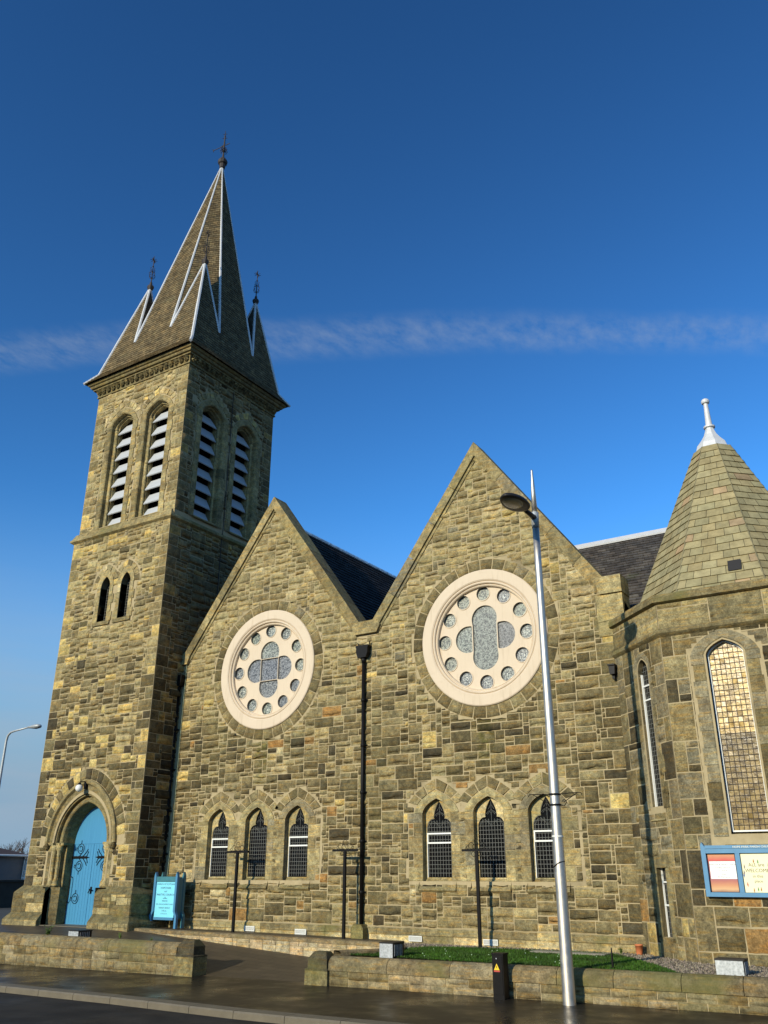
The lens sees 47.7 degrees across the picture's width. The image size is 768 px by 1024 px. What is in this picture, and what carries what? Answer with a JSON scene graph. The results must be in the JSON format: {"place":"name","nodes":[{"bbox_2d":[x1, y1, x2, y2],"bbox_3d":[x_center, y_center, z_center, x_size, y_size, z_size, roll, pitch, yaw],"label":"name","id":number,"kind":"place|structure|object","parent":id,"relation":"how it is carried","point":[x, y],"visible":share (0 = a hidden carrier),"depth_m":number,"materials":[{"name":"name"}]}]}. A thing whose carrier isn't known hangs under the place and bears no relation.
{"place":"outdoors","nodes":[
{"label":"outdoors","id":0,"kind":"place"},
{"bbox_2d":[0,908,10,921],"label":"side ground","id":1,"kind":"structure","parent":0,"point":[4,912],"depth_m":42.19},
{"bbox_2d":[0,880,24,907],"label":"boundary wall","id":2,"kind":"structure","parent":1,"relation":"on","point":[8,888],"depth_m":49.34,"materials":[{"name":"stone"}]},
{"bbox_2d":[0,848,27,879],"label":"house","id":3,"kind":"structure","parent":1,"relation":"on","point":[12,864],"depth_m":63.73,"materials":[{"name":"white"}]},
{"bbox_2d":[23,859,27,879],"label":"gate pier","id":4,"kind":"structure","parent":3,"relation":"attached to","point":[25,867],"depth_m":64.33,"materials":[{"name":"stone"}]},
{"bbox_2d":[0,724,41,784],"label":"street lamp","id":5,"kind":"object","parent":1,"relation":"on","point":[35,726],"visible":1,"depth_m":53.49,"materials":[{"name":"metal"}]},
{"bbox_2d":[1,131,767,966],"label":"church","id":6,"kind":"structure","parent":1,"relation":"on","point":[281,695],"depth_m":28.55,"materials":[{"name":"stone"}]},
{"bbox_2d":[75,781,87,791],"bbox_3d":[-11.262,10.189,32.308,0.270,0.435,0.433,-14,-26,30],"label":"globe lamp","id":7,"kind":"object","parent":6,"relation":"attached to","point":[79,787],"visible":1,"depth_m":32.20,"materials":[{"name":"white glass"}]},
{"bbox_2d":[64,807,106,924],"bbox_3d":[-10.752,12.883,31.876,2.400,4.300,0.148,-14,-26,30],"label":"door","id":8,"kind":"structure","parent":6,"relation":"in","point":[88,856],"depth_m":31.97,"materials":[{"name":"blue wood"}]},
{"bbox_2d":[91,565,117,626],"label":"lancet window","id":9,"kind":"structure","parent":6,"relation":"in","point":[105,619],"depth_m":35.59,"materials":[{"name":"stone"}]},
{"bbox_2d":[112,559,139,622],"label":"lancet window","id":10,"kind":"structure","parent":6,"relation":"in","point":[117,616],"depth_m":34.99,"materials":[{"name":"stone"}]},
{"bbox_2d":[194,792,239,889],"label":"window","id":11,"kind":"structure","parent":6,"relation":"in","point":[221,829],"depth_m":30.23,"materials":[{"name":"stone"}]},
{"bbox_2d":[231,790,278,889],"bbox_3d":[-4.287,11.023,29.323,1.971,3.185,0.310,-14,-26,30],"label":"window","id":12,"kind":"structure","parent":6,"relation":"in","point":[256,832],"depth_m":29.36,"materials":[{"name":"stone"}]},
{"bbox_2d":[214,601,322,739],"bbox_3d":[-4.195,5.695,31.506,5.027,5.043,0.295,-14,-26,30],"label":"rose window","id":13,"kind":"structure","parent":6,"relation":"in","point":[266,671],"depth_m":31.49,"materials":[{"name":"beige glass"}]},
{"bbox_2d":[271,787,320,890],"bbox_3d":[-2.837,10.668,28.469,1.964,3.187,0.310,-14,-26,30],"label":"window","id":14,"kind":"structure","parent":6,"relation":"in","point":[296,864],"depth_m":28.48,"materials":[{"name":"stone"}]},
{"bbox_2d":[408,779,466,892],"bbox_3d":[1.605,9.581,25.850,1.961,3.190,0.310,-14,-26,30],"label":"window","id":15,"kind":"structure","parent":6,"relation":"in","point":[440,826],"depth_m":25.88,"materials":[{"name":"stone"}]},
{"bbox_2d":[414,559,558,717],"bbox_3d":[3.138,3.903,27.182,5.027,5.043,0.295,-14,-26,30],"label":"rose window","id":16,"kind":"structure","parent":6,"relation":"in","point":[479,642],"depth_m":27.19,"materials":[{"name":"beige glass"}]},
{"bbox_2d":[458,776,521,892],"bbox_3d":[3.055,9.228,24.995,1.964,3.189,0.310,-14,-26,30],"label":"window","id":17,"kind":"structure","parent":6,"relation":"in","point":[490,821],"depth_m":25.01,"materials":[{"name":"stone"}]},
{"bbox_2d":[511,772,582,893],"bbox_3d":[4.513,8.872,24.135,1.968,3.188,0.310,-14,-26,30],"label":"window","id":18,"kind":"structure","parent":6,"relation":"in","point":[540,845],"depth_m":24.14,"materials":[{"name":"stone"}]},
{"bbox_2d":[631,652,669,821],"bbox_3d":[6.985,5.743,22.456,0.350,4.280,1.200,5,-23,-11],"label":"lancet window","id":19,"kind":"structure","parent":6,"relation":"in","point":[647,709],"depth_m":22.52,"materials":[{"name":"stone"}]},
{"bbox_2d":[650,854,677,953],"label":"cellar window","id":20,"kind":"structure","parent":6,"relation":"in","point":[661,861],"depth_m":21.12,"materials":[{"name":"stone"}]},
{"bbox_2d":[690,628,767,844],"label":"apse window","id":21,"kind":"structure","parent":6,"relation":"in","point":[747,801],"depth_m":20.75,"materials":[{"name":"stone"}]},
{"bbox_2d":[700,842,767,896],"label":"notice board","id":22,"kind":"object","parent":6,"relation":"attached to","point":[735,870],"visible":1,"depth_m":19.59,"materials":[{"name":"blue"}]},
{"bbox_2d":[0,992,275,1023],"bbox_3d":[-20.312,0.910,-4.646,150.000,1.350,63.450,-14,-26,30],"label":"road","id":23,"kind":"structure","parent":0,"point":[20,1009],"depth_m":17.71,"materials":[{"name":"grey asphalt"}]},
{"bbox_2d":[0,983,408,1023],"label":"kerb","id":24,"kind":"structure","parent":23,"relation":"on","point":[276,1017],"depth_m":17.90,"materials":[{"name":"stone"}]},
{"bbox_2d":[0,922,308,981],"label":"forecourt","id":25,"kind":"structure","parent":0,"point":[226,960],"depth_m":25.05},
{"bbox_2d":[44,925,54,934],"bbox_3d":[-10.585,13.217,27.388,0.337,0.356,0.324,7,-24,-17],"label":"weed","id":26,"kind":"object","parent":25,"relation":"on","point":[47,932],"visible":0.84,"depth_m":27.36,"materials":[{"name":"green plant"}]},
{"bbox_2d":[133,928,405,958],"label":"retaining wall","id":27,"kind":"structure","parent":25,"relation":"on","point":[303,946],"depth_m":25.61,"materials":[{"name":"stone"}]},
{"bbox_2d":[5,991,347,1022],"bbox_3d":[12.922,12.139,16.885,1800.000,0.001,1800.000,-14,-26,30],"label":"ground","id":28,"kind":"structure","parent":0,"point":[188,1008],"depth_m":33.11,"materials":[{"name":"grey asphalt"}]},
{"bbox_2d":[1,843,24,852],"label":"bare tree","id":29,"kind":"object","parent":28,"relation":"on","point":[17,846],"visible":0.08,"depth_m":89.72,"materials":[{"name":"plant"}]},
{"bbox_2d":[9,839,28,858],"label":"bare tree","id":30,"kind":"object","parent":28,"relation":"on","point":[23,846],"visible":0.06,"depth_m":97.53,"materials":[{"name":"plant"}]},
{"bbox_2d":[156,927,397,941],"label":"terrace","id":31,"kind":"structure","parent":0,"point":[278,934],"depth_m":27.10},
{"bbox_2d":[149,872,185,928],"bbox_3d":[-7.369,13.247,29.685,1.270,1.750,0.420,-14,-26,30],"label":"sandwich board","id":32,"kind":"object","parent":31,"relation":"on","point":[168,898],"visible":1,"depth_m":29.55,"materials":[{"name":"blue"}]},
{"bbox_2d":[227,842,248,931],"bbox_3d":[-4.851,12.322,28.355,0.920,2.902,0.070,-14,-26,30],"label":"hanging post","id":33,"kind":"object","parent":31,"relation":"on","point":[236,852],"visible":1,"depth_m":28.42,"materials":[{"name":"black metal"}]},
{"bbox_2d":[332,840,357,938],"bbox_3d":[-1.194,11.419,26.177,0.920,2.902,0.070,-14,-26,30],"label":"hanging post","id":34,"kind":"object","parent":31,"relation":"on","point":[344,890],"visible":1,"depth_m":26.24,"materials":[{"name":"black metal"}]},
{"bbox_2d":[0,964,767,1023],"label":"pavement","id":35,"kind":"structure","parent":0,"point":[409,1007],"depth_m":18.29,"materials":[{"name":"grey concrete"}]},
{"bbox_2d":[0,932,206,976],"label":"street wall","id":36,"kind":"structure","parent":35,"relation":"on","point":[186,958],"depth_m":25.11,"materials":[{"name":"stone"}]},
{"bbox_2d":[68,929,92,936],"bbox_3d":[-9.373,13.027,26.790,0.482,0.246,0.524,-14,-26,30],"label":"floodlight","id":37,"kind":"object","parent":36,"relation":"on","point":[83,932],"visible":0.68,"depth_m":26.65,"materials":[{"name":"black paint"}]},
{"bbox_2d":[491,952,509,999],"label":"feeder pillar","id":38,"kind":"structure","parent":35,"relation":"on","point":[500,976],"depth_m":18.60,"materials":[{"name":"black metal"}]},
{"bbox_2d":[492,956,503,994],"bbox_3d":[2.437,9.916,18.595,0.220,0.730,0.023,-14,-26,30],"label":"door","id":39,"kind":"structure","parent":38,"relation":"in","point":[497,960],"depth_m":18.59,"materials":[{"name":"black paint"}]},
{"bbox_2d":[304,950,767,1015],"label":"street wall","id":40,"kind":"structure","parent":35,"relation":"on","point":[734,994],"depth_m":18.30,"materials":[{"name":"stone"}]},
{"bbox_2d":[379,941,403,957],"bbox_3d":[0.190,10.580,21.004,0.402,0.336,0.524,-14,-26,30],"label":"floodlight","id":41,"kind":"object","parent":40,"relation":"on","point":[390,949],"visible":0.99,"depth_m":20.84,"materials":[{"name":"black paint"}]},
{"bbox_2d":[500,470,581,1005],"bbox_3d":[3.324,4.211,19.263,1.280,12.050,1.925,-14,-26,30],"label":"street lamp","id":42,"kind":"object","parent":35,"relation":"on","point":[514,502],"visible":0.98,"depth_m":19.28,"materials":[{"name":"metal"}]},
{"bbox_2d":[0,0,767,853],"label":"sky","id":43,"kind":"structure","parent":0,"point":[533,234],"materials":[{"name":"blue"}]},
{"bbox_2d":[350,945,679,972],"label":"lawn","id":44,"kind":"structure","parent":0,"point":[482,957],"depth_m":20.51,"materials":[{"name":"green plant"}]},
{"bbox_2d":[531,950,609,955],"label":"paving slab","id":45,"kind":"structure","parent":44,"relation":"on","point":[578,953],"depth_m":21.56,"materials":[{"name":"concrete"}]},
{"bbox_2d":[611,948,614,967],"bbox_3d":[4.819,9.430,18.349,0.092,0.410,0.092,15,-27,-32],"label":"garden stake","id":46,"kind":"object","parent":44,"relation":"on","point":[612,962],"visible":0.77,"depth_m":18.32,"materials":[{"name":"black paint"}]},
{"bbox_2d":[357,942,767,976],"bbox_3d":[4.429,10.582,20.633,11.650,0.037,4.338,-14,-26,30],"label":"gravel","id":47,"kind":"structure","parent":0,"point":[707,967],"depth_m":19.39,"materials":[{"name":"grey gravel"}]},
{"bbox_2d":[462,838,491,947],"bbox_3d":[2.596,10.530,23.901,0.920,2.902,0.070,-14,-26,30],"label":"hanging post","id":48,"kind":"object","parent":47,"relation":"on","point":[476,852],"visible":1,"depth_m":23.98,"materials":[{"name":"black metal"}]},
{"bbox_2d":[635,944,642,954],"bbox_3d":[6.341,10.872,21.580,0.200,0.235,0.200,-14,-26,30],"label":"plant pot","id":49,"kind":"object","parent":47,"relation":"on","point":[639,948],"visible":0.95,"depth_m":21.52,"materials":[{"name":"brown ceramic"}]},
{"bbox_2d":[714,957,749,975],"bbox_3d":[6.933,9.061,17.296,0.562,0.306,0.444,-14,-26,30],"label":"floodlight","id":50,"kind":"object","parent":47,"relation":"on","point":[731,966],"visible":0.93,"depth_m":17.14,"materials":[{"name":"black paint"}]}
]}

